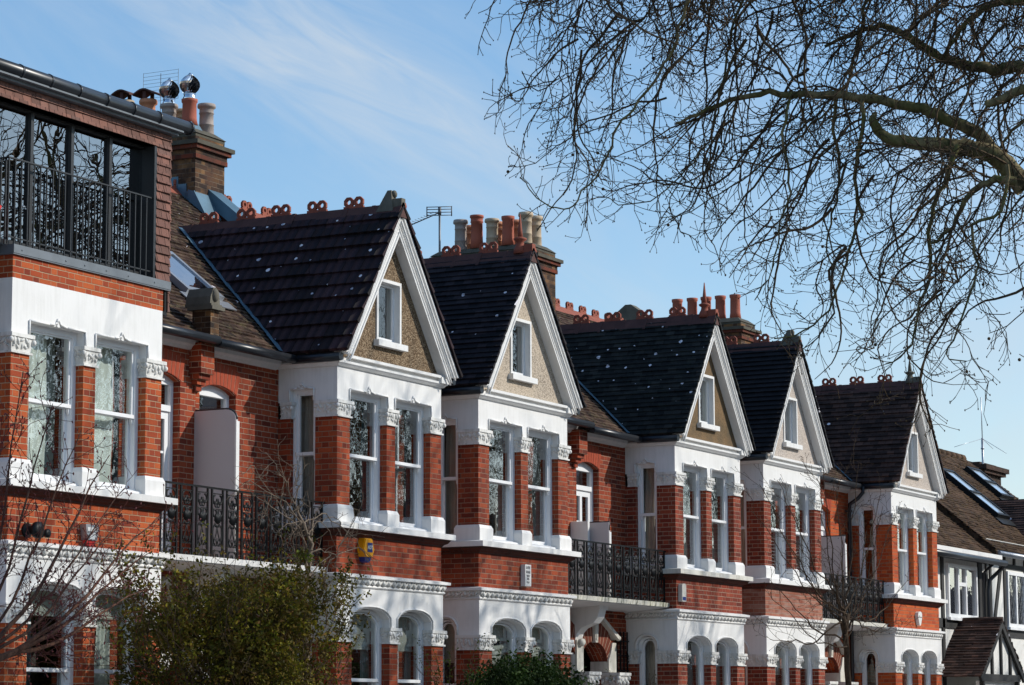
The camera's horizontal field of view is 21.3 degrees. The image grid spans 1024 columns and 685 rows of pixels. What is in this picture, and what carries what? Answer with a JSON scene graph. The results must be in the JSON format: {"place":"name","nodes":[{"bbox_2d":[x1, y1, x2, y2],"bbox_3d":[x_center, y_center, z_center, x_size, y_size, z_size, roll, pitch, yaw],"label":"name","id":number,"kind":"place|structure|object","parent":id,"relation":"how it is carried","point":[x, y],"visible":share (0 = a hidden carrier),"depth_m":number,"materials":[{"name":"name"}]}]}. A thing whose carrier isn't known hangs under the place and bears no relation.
{"place":"outdoors","nodes":[
{"label":"outdoors","id":0,"kind":"place"},
{"bbox_2d":[0,0,1023,498],"label":"sky","id":1,"kind":"structure","parent":0,"point":[331,101],"materials":[{"name":"blue"}]},
{"label":"front paving","id":2,"kind":"structure","parent":0,"visible":0},
{"bbox_2d":[0,358,200,684],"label":"maple shrub","id":3,"kind":"object","parent":2,"relation":"on","point":[26,645],"visible":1,"depth_m":24.99,"materials":[{"name":"brown plant"}]},
{"bbox_2d":[92,521,371,684],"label":"evergreen shrub","id":4,"kind":"object","parent":2,"relation":"on","point":[234,638],"visible":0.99,"depth_m":31.19,"materials":[{"name":"green plant"}]},
{"bbox_2d":[226,436,388,681],"bbox_3d":[-2.836,3.943,35.903,1.319,5.387,3.052,-8,-11,44],"label":"climbing vine","id":5,"kind":"object","parent":2,"relation":"on","point":[308,534],"visible":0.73,"depth_m":35.97,"materials":[{"name":"brown plant"}]},
{"bbox_2d":[412,631,492,684],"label":"leafy sprig","id":6,"kind":"object","parent":2,"relation":"on","point":[449,679],"visible":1,"depth_m":36.81,"materials":[{"name":"green plant"}]},
{"bbox_2d":[448,638,597,684],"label":"box shrub","id":7,"kind":"object","parent":2,"relation":"on","point":[517,672],"visible":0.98,"depth_m":38.10,"materials":[{"name":"green plant"}]},
{"bbox_2d":[604,661,687,684],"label":"rose bush","id":8,"kind":"object","parent":2,"relation":"on","point":[648,680],"visible":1,"depth_m":41.00,"materials":[{"name":"green plant"}]},
{"bbox_2d":[725,428,919,684],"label":"young tree","id":9,"kind":"object","parent":2,"relation":"on","point":[845,624],"visible":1,"depth_m":45.65,"materials":[{"name":"brown plant"}]},
{"label":"ground","id":10,"kind":"structure","parent":0,"visible":0},
{"bbox_2d":[0,58,221,684],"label":"terraced house","id":11,"kind":"structure","parent":10,"relation":"on","point":[85,215],"depth_m":32.51,"materials":[{"name":"red brick"}]},
{"bbox_2d":[21,522,44,537],"bbox_3d":[-5.452,2.135,31.040,0.210,0.185,0.190,-4,-9,27],"label":"flue terminal","id":12,"kind":"object","parent":11,"relation":"attached to","point":[34,528],"visible":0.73,"depth_m":31.00,"materials":[{"name":"black paint"}]},
{"bbox_2d":[41,529,50,537],"bbox_3d":[-5.361,2.191,31.303,0.116,0.102,0.104,-4,-9,27],"label":"flue terminal","id":13,"kind":"object","parent":11,"relation":"attached to","point":[47,533],"visible":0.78,"depth_m":31.27,"materials":[{"name":"black paint"}]},
{"bbox_2d":[26,585,73,684],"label":"window","id":14,"kind":"structure","parent":11,"relation":"in","point":[68,672],"depth_m":31.81,"materials":[{"name":"white wood"}]},
{"bbox_2d":[27,324,77,485],"bbox_3d":[-5.516,0.736,31.848,0.444,1.855,1.075,-4,-9,27],"label":"window","id":15,"kind":"structure","parent":11,"relation":"in","point":[45,337],"depth_m":32.13,"materials":[{"name":"white wood"}]},
{"bbox_2d":[0,98,156,277],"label":"glazed doors","id":16,"kind":"structure","parent":11,"relation":"in","point":[29,135],"depth_m":32.69,"materials":[{"name":"grey metal"}]},
{"bbox_2d":[80,524,98,546],"bbox_3d":[-4.965,2.268,32.063,0.094,0.255,0.260,-4,-9,27],"label":"alarm box","id":17,"kind":"object","parent":11,"relation":"attached to","point":[87,528],"visible":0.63,"depth_m":31.99,"materials":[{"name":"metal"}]},
{"bbox_2d":[94,590,134,684],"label":"window","id":18,"kind":"structure","parent":11,"relation":"in","point":[100,677],"depth_m":32.80,"materials":[{"name":"white wood"}]},
{"bbox_2d":[94,338,140,493],"bbox_3d":[-4.904,0.888,32.956,0.395,1.855,1.075,-4,-9,27],"label":"window","id":19,"kind":"structure","parent":11,"relation":"in","point":[104,414],"depth_m":33.24,"materials":[{"name":"white wood"}]},
{"bbox_2d":[160,374,172,551],"bbox_3d":[-4.913,1.508,35.389,0.650,2.660,1.060,-4,-9,27],"label":"balcony door","id":20,"kind":"structure","parent":11,"relation":"in","point":[167,409],"depth_m":35.57,"materials":[{"name":"white wood"}]},
{"bbox_2d":[111,73,462,684],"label":"terraced house","id":21,"kind":"structure","parent":10,"relation":"on","point":[332,357],"depth_m":38.54,"materials":[{"name":"red brick"}]},
{"bbox_2d":[39,576,261,684],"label":"porch arch","id":22,"kind":"structure","parent":21,"relation":"attached to","point":[53,679],"depth_m":34.59,"materials":[{"name":"brick"}]},
{"bbox_2d":[143,69,178,111],"bbox_3d":[-5.668,-3.821,43.985,0.685,1.140,0.011,-4,-9,27],"label":"tv aerial","id":23,"kind":"object","parent":21,"relation":"attached to","point":[160,82],"visible":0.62,"depth_m":44.04,"materials":[{"name":"grey metal"}]},
{"bbox_2d":[169,251,236,310],"bbox_3d":[-4.596,-0.925,37.955,1.066,0.910,1.200,-4,-9,27],"label":"roof window","id":24,"kind":"structure","parent":21,"relation":"in","point":[182,276],"depth_m":38.01,"materials":[{"name":"glass"}]},
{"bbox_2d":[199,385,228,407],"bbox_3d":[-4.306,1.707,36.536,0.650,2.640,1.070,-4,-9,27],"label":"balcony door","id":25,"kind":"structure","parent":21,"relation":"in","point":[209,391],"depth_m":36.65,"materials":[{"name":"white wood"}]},
{"bbox_2d":[159,408,327,606],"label":"balcony","id":26,"kind":"structure","parent":21,"relation":"attached to","point":[216,448],"depth_m":35.60,"materials":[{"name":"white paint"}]},
{"bbox_2d":[292,390,314,522],"bbox_3d":[-2.809,1.566,37.649,0.435,1.855,0.344,-4,-9,27],"label":"window","id":27,"kind":"structure","parent":21,"relation":"in","point":[304,421],"depth_m":37.75,"materials":[{"name":"white wood"}]},
{"bbox_2d":[357,538,373,562],"bbox_3d":[-2.015,2.873,37.664,0.118,0.336,0.297,-4,-9,27],"label":"alarm box","id":28,"kind":"object","parent":21,"relation":"attached to","point":[366,545],"visible":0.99,"depth_m":37.59,"materials":[{"name":"yellow plastic"}]},
{"bbox_2d":[351,609,381,684],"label":"window","id":29,"kind":"structure","parent":21,"relation":"in","point":[376,622],"depth_m":38.13,"materials":[{"name":"white wood"}]},
{"bbox_2d":[350,392,383,525],"bbox_3d":[-2.167,1.627,38.097,0.344,1.855,1.051,-4,-9,27],"label":"window","id":30,"kind":"structure","parent":21,"relation":"in","point":[374,459],"depth_m":38.46,"materials":[{"name":"white wood"}]},
{"bbox_2d":[374,279,407,351],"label":"attic window","id":31,"kind":"structure","parent":21,"relation":"in","point":[392,341],"depth_m":39.03,"materials":[{"name":"white paint"}]},
{"bbox_2d":[398,612,423,684],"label":"window","id":32,"kind":"structure","parent":21,"relation":"in","point":[405,621],"depth_m":39.19,"materials":[{"name":"white wood"}]},
{"bbox_2d":[395,401,427,531],"bbox_3d":[-1.588,1.778,39.196,0.345,1.855,1.051,-4,-9,27],"label":"window","id":33,"kind":"structure","parent":21,"relation":"in","point":[417,466],"depth_m":39.56,"materials":[{"name":"white wood"}]},
{"bbox_2d":[55,194,594,684],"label":"terraced house","id":34,"kind":"structure","parent":10,"relation":"on","point":[511,402],"depth_m":42.11,"materials":[{"name":"red brick"}]},
{"bbox_2d":[441,420,457,534],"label":"window","id":35,"kind":"structure","parent":34,"relation":"in","point":[449,483],"depth_m":41.33,"materials":[{"name":"white wood"}]},
{"bbox_2d":[443,620,455,684],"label":"window","id":36,"kind":"structure","parent":34,"relation":"in","point":[449,626],"depth_m":40.98,"materials":[{"name":"white wood"}]},
{"bbox_2d":[489,422,518,543],"bbox_3d":[-0.270,2.149,41.696,0.344,1.855,1.085,-4,-9,27],"label":"window","id":37,"kind":"structure","parent":34,"relation":"in","point":[509,482],"depth_m":42.07,"materials":[{"name":"white wood"}]},
{"bbox_2d":[492,621,516,664],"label":"window","id":38,"kind":"structure","parent":34,"relation":"in","point":[499,629],"depth_m":41.74,"materials":[{"name":"white wood"}]},
{"bbox_2d":[508,318,537,384],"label":"attic window","id":39,"kind":"structure","parent":34,"relation":"in","point":[524,374],"depth_m":42.61,"materials":[{"name":"white paint"}]},
{"bbox_2d":[521,564,530,586],"bbox_3d":[0.217,3.580,41.928,0.078,0.330,0.200,-4,-9,27],"label":"alarm box","id":40,"kind":"object","parent":34,"relation":"attached to","point":[526,575],"visible":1,"depth_m":41.86,"materials":[{"name":"white plastic"}]},
{"bbox_2d":[528,430,555,548],"bbox_3d":[0.324,2.305,42.825,0.345,1.855,1.085,-4,-9,27],"label":"window","id":41,"kind":"structure","parent":34,"relation":"in","point":[536,488],"depth_m":43.20,"materials":[{"name":"white wood"}]},
{"bbox_2d":[531,623,552,665],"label":"window","id":42,"kind":"structure","parent":34,"relation":"in","point":[537,630],"depth_m":42.84,"materials":[{"name":"white wood"}]},
{"bbox_2d":[430,211,755,684],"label":"terraced house","id":43,"kind":"structure","parent":10,"relation":"on","point":[663,447],"depth_m":48.27,"materials":[{"name":"red brick"}]},
{"bbox_2d":[412,206,451,251],"bbox_3d":[-1.598,-1.910,54.084,0.870,1.560,0.219,-2,-8,12],"label":"tv aerial","id":44,"kind":"object","parent":43,"relation":"attached to","point":[439,209],"visible":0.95,"depth_m":54.08,"materials":[{"name":"grey metal"}]},
{"bbox_2d":[493,617,630,684],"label":"porch arch","id":45,"kind":"structure","parent":43,"relation":"attached to","point":[602,634],"depth_m":46.25,"materials":[{"name":"paint"}]},
{"bbox_2d":[576,462,592,521],"bbox_3d":[0.911,3.167,46.430,0.650,2.640,1.070,-4,-9,27],"label":"balcony door","id":46,"kind":"structure","parent":43,"relation":"in","point":[581,491],"depth_m":46.58,"materials":[{"name":"white wood"}]},
{"bbox_2d":[568,521,669,668],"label":"balcony","id":47,"kind":"structure","parent":43,"relation":"attached to","point":[591,577],"depth_m":45.43,"materials":[{"name":"white paint"}]},
{"bbox_2d":[637,464,656,568],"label":"window","id":48,"kind":"structure","parent":43,"relation":"in","point":[646,521],"depth_m":47.63,"materials":[{"name":"white wood"}]},
{"bbox_2d":[639,637,656,684],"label":"window","id":49,"kind":"structure","parent":43,"relation":"in","point":[648,645],"depth_m":47.26,"materials":[{"name":"white wood"}]},
{"bbox_2d":[678,583,685,601],"bbox_3d":[2.941,4.317,47.098,0.078,0.310,0.170,-4,-9,27],"label":"alarm box","id":50,"kind":"object","parent":43,"relation":"attached to","point":[681,592],"visible":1,"depth_m":47.03,"materials":[{"name":"white plastic"}]},
{"bbox_2d":[683,466,704,570],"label":"window","id":51,"kind":"structure","parent":43,"relation":"in","point":[696,506],"depth_m":48.35,"materials":[{"name":"white wood"}]},
{"bbox_2d":[687,638,703,684],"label":"window","id":52,"kind":"structure","parent":43,"relation":"in","point":[699,646],"depth_m":48.04,"materials":[{"name":"white wood"}]},
{"bbox_2d":[697,374,719,431],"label":"attic window","id":53,"kind":"structure","parent":43,"relation":"in","point":[708,401],"depth_m":48.93,"materials":[{"name":"white paint"}]},
{"bbox_2d":[711,471,732,573],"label":"window","id":54,"kind":"structure","parent":43,"relation":"in","point":[723,521],"depth_m":49.43,"materials":[{"name":"white wood"}]},
{"bbox_2d":[716,640,730,684],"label":"window","id":55,"kind":"structure","parent":43,"relation":"in","point":[726,672],"depth_m":49.10,"materials":[{"name":"white wood"}]},
{"bbox_2d":[556,298,834,684],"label":"terraced house","id":56,"kind":"structure","parent":10,"relation":"on","point":[783,412],"depth_m":51.89,"materials":[{"name":"red brick"}]},
{"bbox_2d":[740,480,746,565],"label":"window","id":57,"kind":"structure","parent":56,"relation":"in","point":[742,499],"depth_m":51.14,"materials":[{"name":"white wood"}]},
{"bbox_2d":[744,644,747,684],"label":"window","id":58,"kind":"structure","parent":56,"relation":"in","point":[745,647],"depth_m":50.63,"materials":[{"name":"white wood"}]},
{"bbox_2d":[771,482,789,579],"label":"window","id":59,"kind":"structure","parent":56,"relation":"in","point":[781,503],"depth_m":51.85,"materials":[{"name":"white wood"}]},
{"bbox_2d":[775,643,789,684],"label":"window","id":60,"kind":"structure","parent":56,"relation":"in","point":[784,651],"depth_m":51.58,"materials":[{"name":"white wood"}]},
{"bbox_2d":[782,397,802,449],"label":"attic window","id":61,"kind":"structure","parent":56,"relation":"in","point":[791,441],"depth_m":52.47,"materials":[{"name":"white paint"}]},
{"bbox_2d":[796,487,812,582],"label":"window","id":62,"kind":"structure","parent":56,"relation":"in","point":[804,492],"depth_m":52.97,"materials":[{"name":"white wood"}]},
{"bbox_2d":[800,644,812,684],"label":"window","id":63,"kind":"structure","parent":56,"relation":"in","point":[807,650],"depth_m":52.63,"materials":[{"name":"white wood"}]},
{"bbox_2d":[464,0,1023,446],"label":"plane tree","id":64,"kind":"object","parent":10,"relation":"on","point":[956,150],"visible":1,"depth_m":24.89,"materials":[{"name":"brown plant"}]},
{"bbox_2d":[578,294,949,684],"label":"terraced house","id":65,"kind":"structure","parent":10,"relation":"on","point":[908,469],"depth_m":57.99,"materials":[{"name":"red brick"}]},
{"bbox_2d":[744,639,858,684],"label":"porch arch","id":66,"kind":"structure","parent":65,"relation":"attached to","point":[837,677],"depth_m":56.06,"materials":[{"name":"paint"}]},
{"bbox_2d":[821,509,825,535],"bbox_3d":[6.006,4.495,56.108,0.650,2.640,1.070,-4,-9,27],"label":"balcony door","id":67,"kind":"structure","parent":65,"relation":"in","point":[823,533],"depth_m":56.40,"materials":[{"name":"white wood"}]},
{"bbox_2d":[821,535,887,647],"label":"balcony","id":68,"kind":"structure","parent":65,"relation":"attached to","point":[869,598],"depth_m":55.23,"materials":[{"name":"white paint"}]},
{"bbox_2d":[845,486,864,681],"bbox_3d":[7.202,6.234,56.737,0.407,6.480,0.126,-4,-9,24],"label":"downpipe","id":69,"kind":"object","parent":65,"relation":"attached to","point":[858,497],"visible":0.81,"depth_m":57.01,"materials":[{"name":"black plastic"}]},
{"bbox_2d":[859,506,876,591],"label":"window","id":70,"kind":"structure","parent":65,"relation":"in","point":[861,540],"depth_m":57.26,"materials":[{"name":"white wood"}]},
{"bbox_2d":[862,650,877,684],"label":"window","id":71,"kind":"structure","parent":65,"relation":"in","point":[865,655],"depth_m":56.87,"materials":[{"name":"white wood"}]},
{"bbox_2d":[897,508,912,594],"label":"window","id":72,"kind":"structure","parent":65,"relation":"in","point":[903,552],"depth_m":57.93,"materials":[{"name":"white wood"}]},
{"bbox_2d":[902,651,912,684],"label":"window","id":73,"kind":"structure","parent":65,"relation":"in","point":[907,679],"depth_m":57.63,"materials":[{"name":"white wood"}]},
{"bbox_2d":[906,431,922,478],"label":"attic window","id":74,"kind":"structure","parent":65,"relation":"in","point":[912,454],"depth_m":58.62,"materials":[{"name":"white paint"}]},
{"bbox_2d":[915,612,921,625],"bbox_3d":[8.632,5.859,57.904,0.072,0.295,0.260,-4,-9,27],"label":"alarm box","id":75,"kind":"object","parent":65,"relation":"attached to","point":[918,620],"visible":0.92,"depth_m":57.84,"materials":[{"name":"white plastic"}]},
{"bbox_2d":[917,512,931,597],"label":"window","id":76,"kind":"structure","parent":65,"relation":"in","point":[922,555],"depth_m":59.02,"materials":[{"name":"white wood"}]},
{"bbox_2d":[922,653,930,684],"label":"window","id":77,"kind":"structure","parent":65,"relation":"in","point":[926,677],"depth_m":58.70,"materials":[{"name":"white wood"}]},
{"bbox_2d":[864,448,1023,684],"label":"half timbered house","id":78,"kind":"structure","parent":10,"relation":"on","point":[980,530],"depth_m":66.91,"materials":[{"name":"white wood"}]},
{"bbox_2d":[945,563,978,620],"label":"window","id":79,"kind":"structure","parent":78,"relation":"in","point":[961,580],"depth_m":65.47,"materials":[{"name":"white wood"}]},
{"bbox_2d":[955,397,1004,463],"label":"radio mast","id":80,"kind":"object","parent":78,"relation":"attached to","point":[982,445],"visible":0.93,"depth_m":79.97,"materials":[{"name":"metal"}]},
{"bbox_2d":[1006,571,1023,630],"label":"window","id":81,"kind":"structure","parent":78,"relation":"in","point":[1014,580],"depth_m":69.13,"materials":[{"name":"white wood"}]}
]}

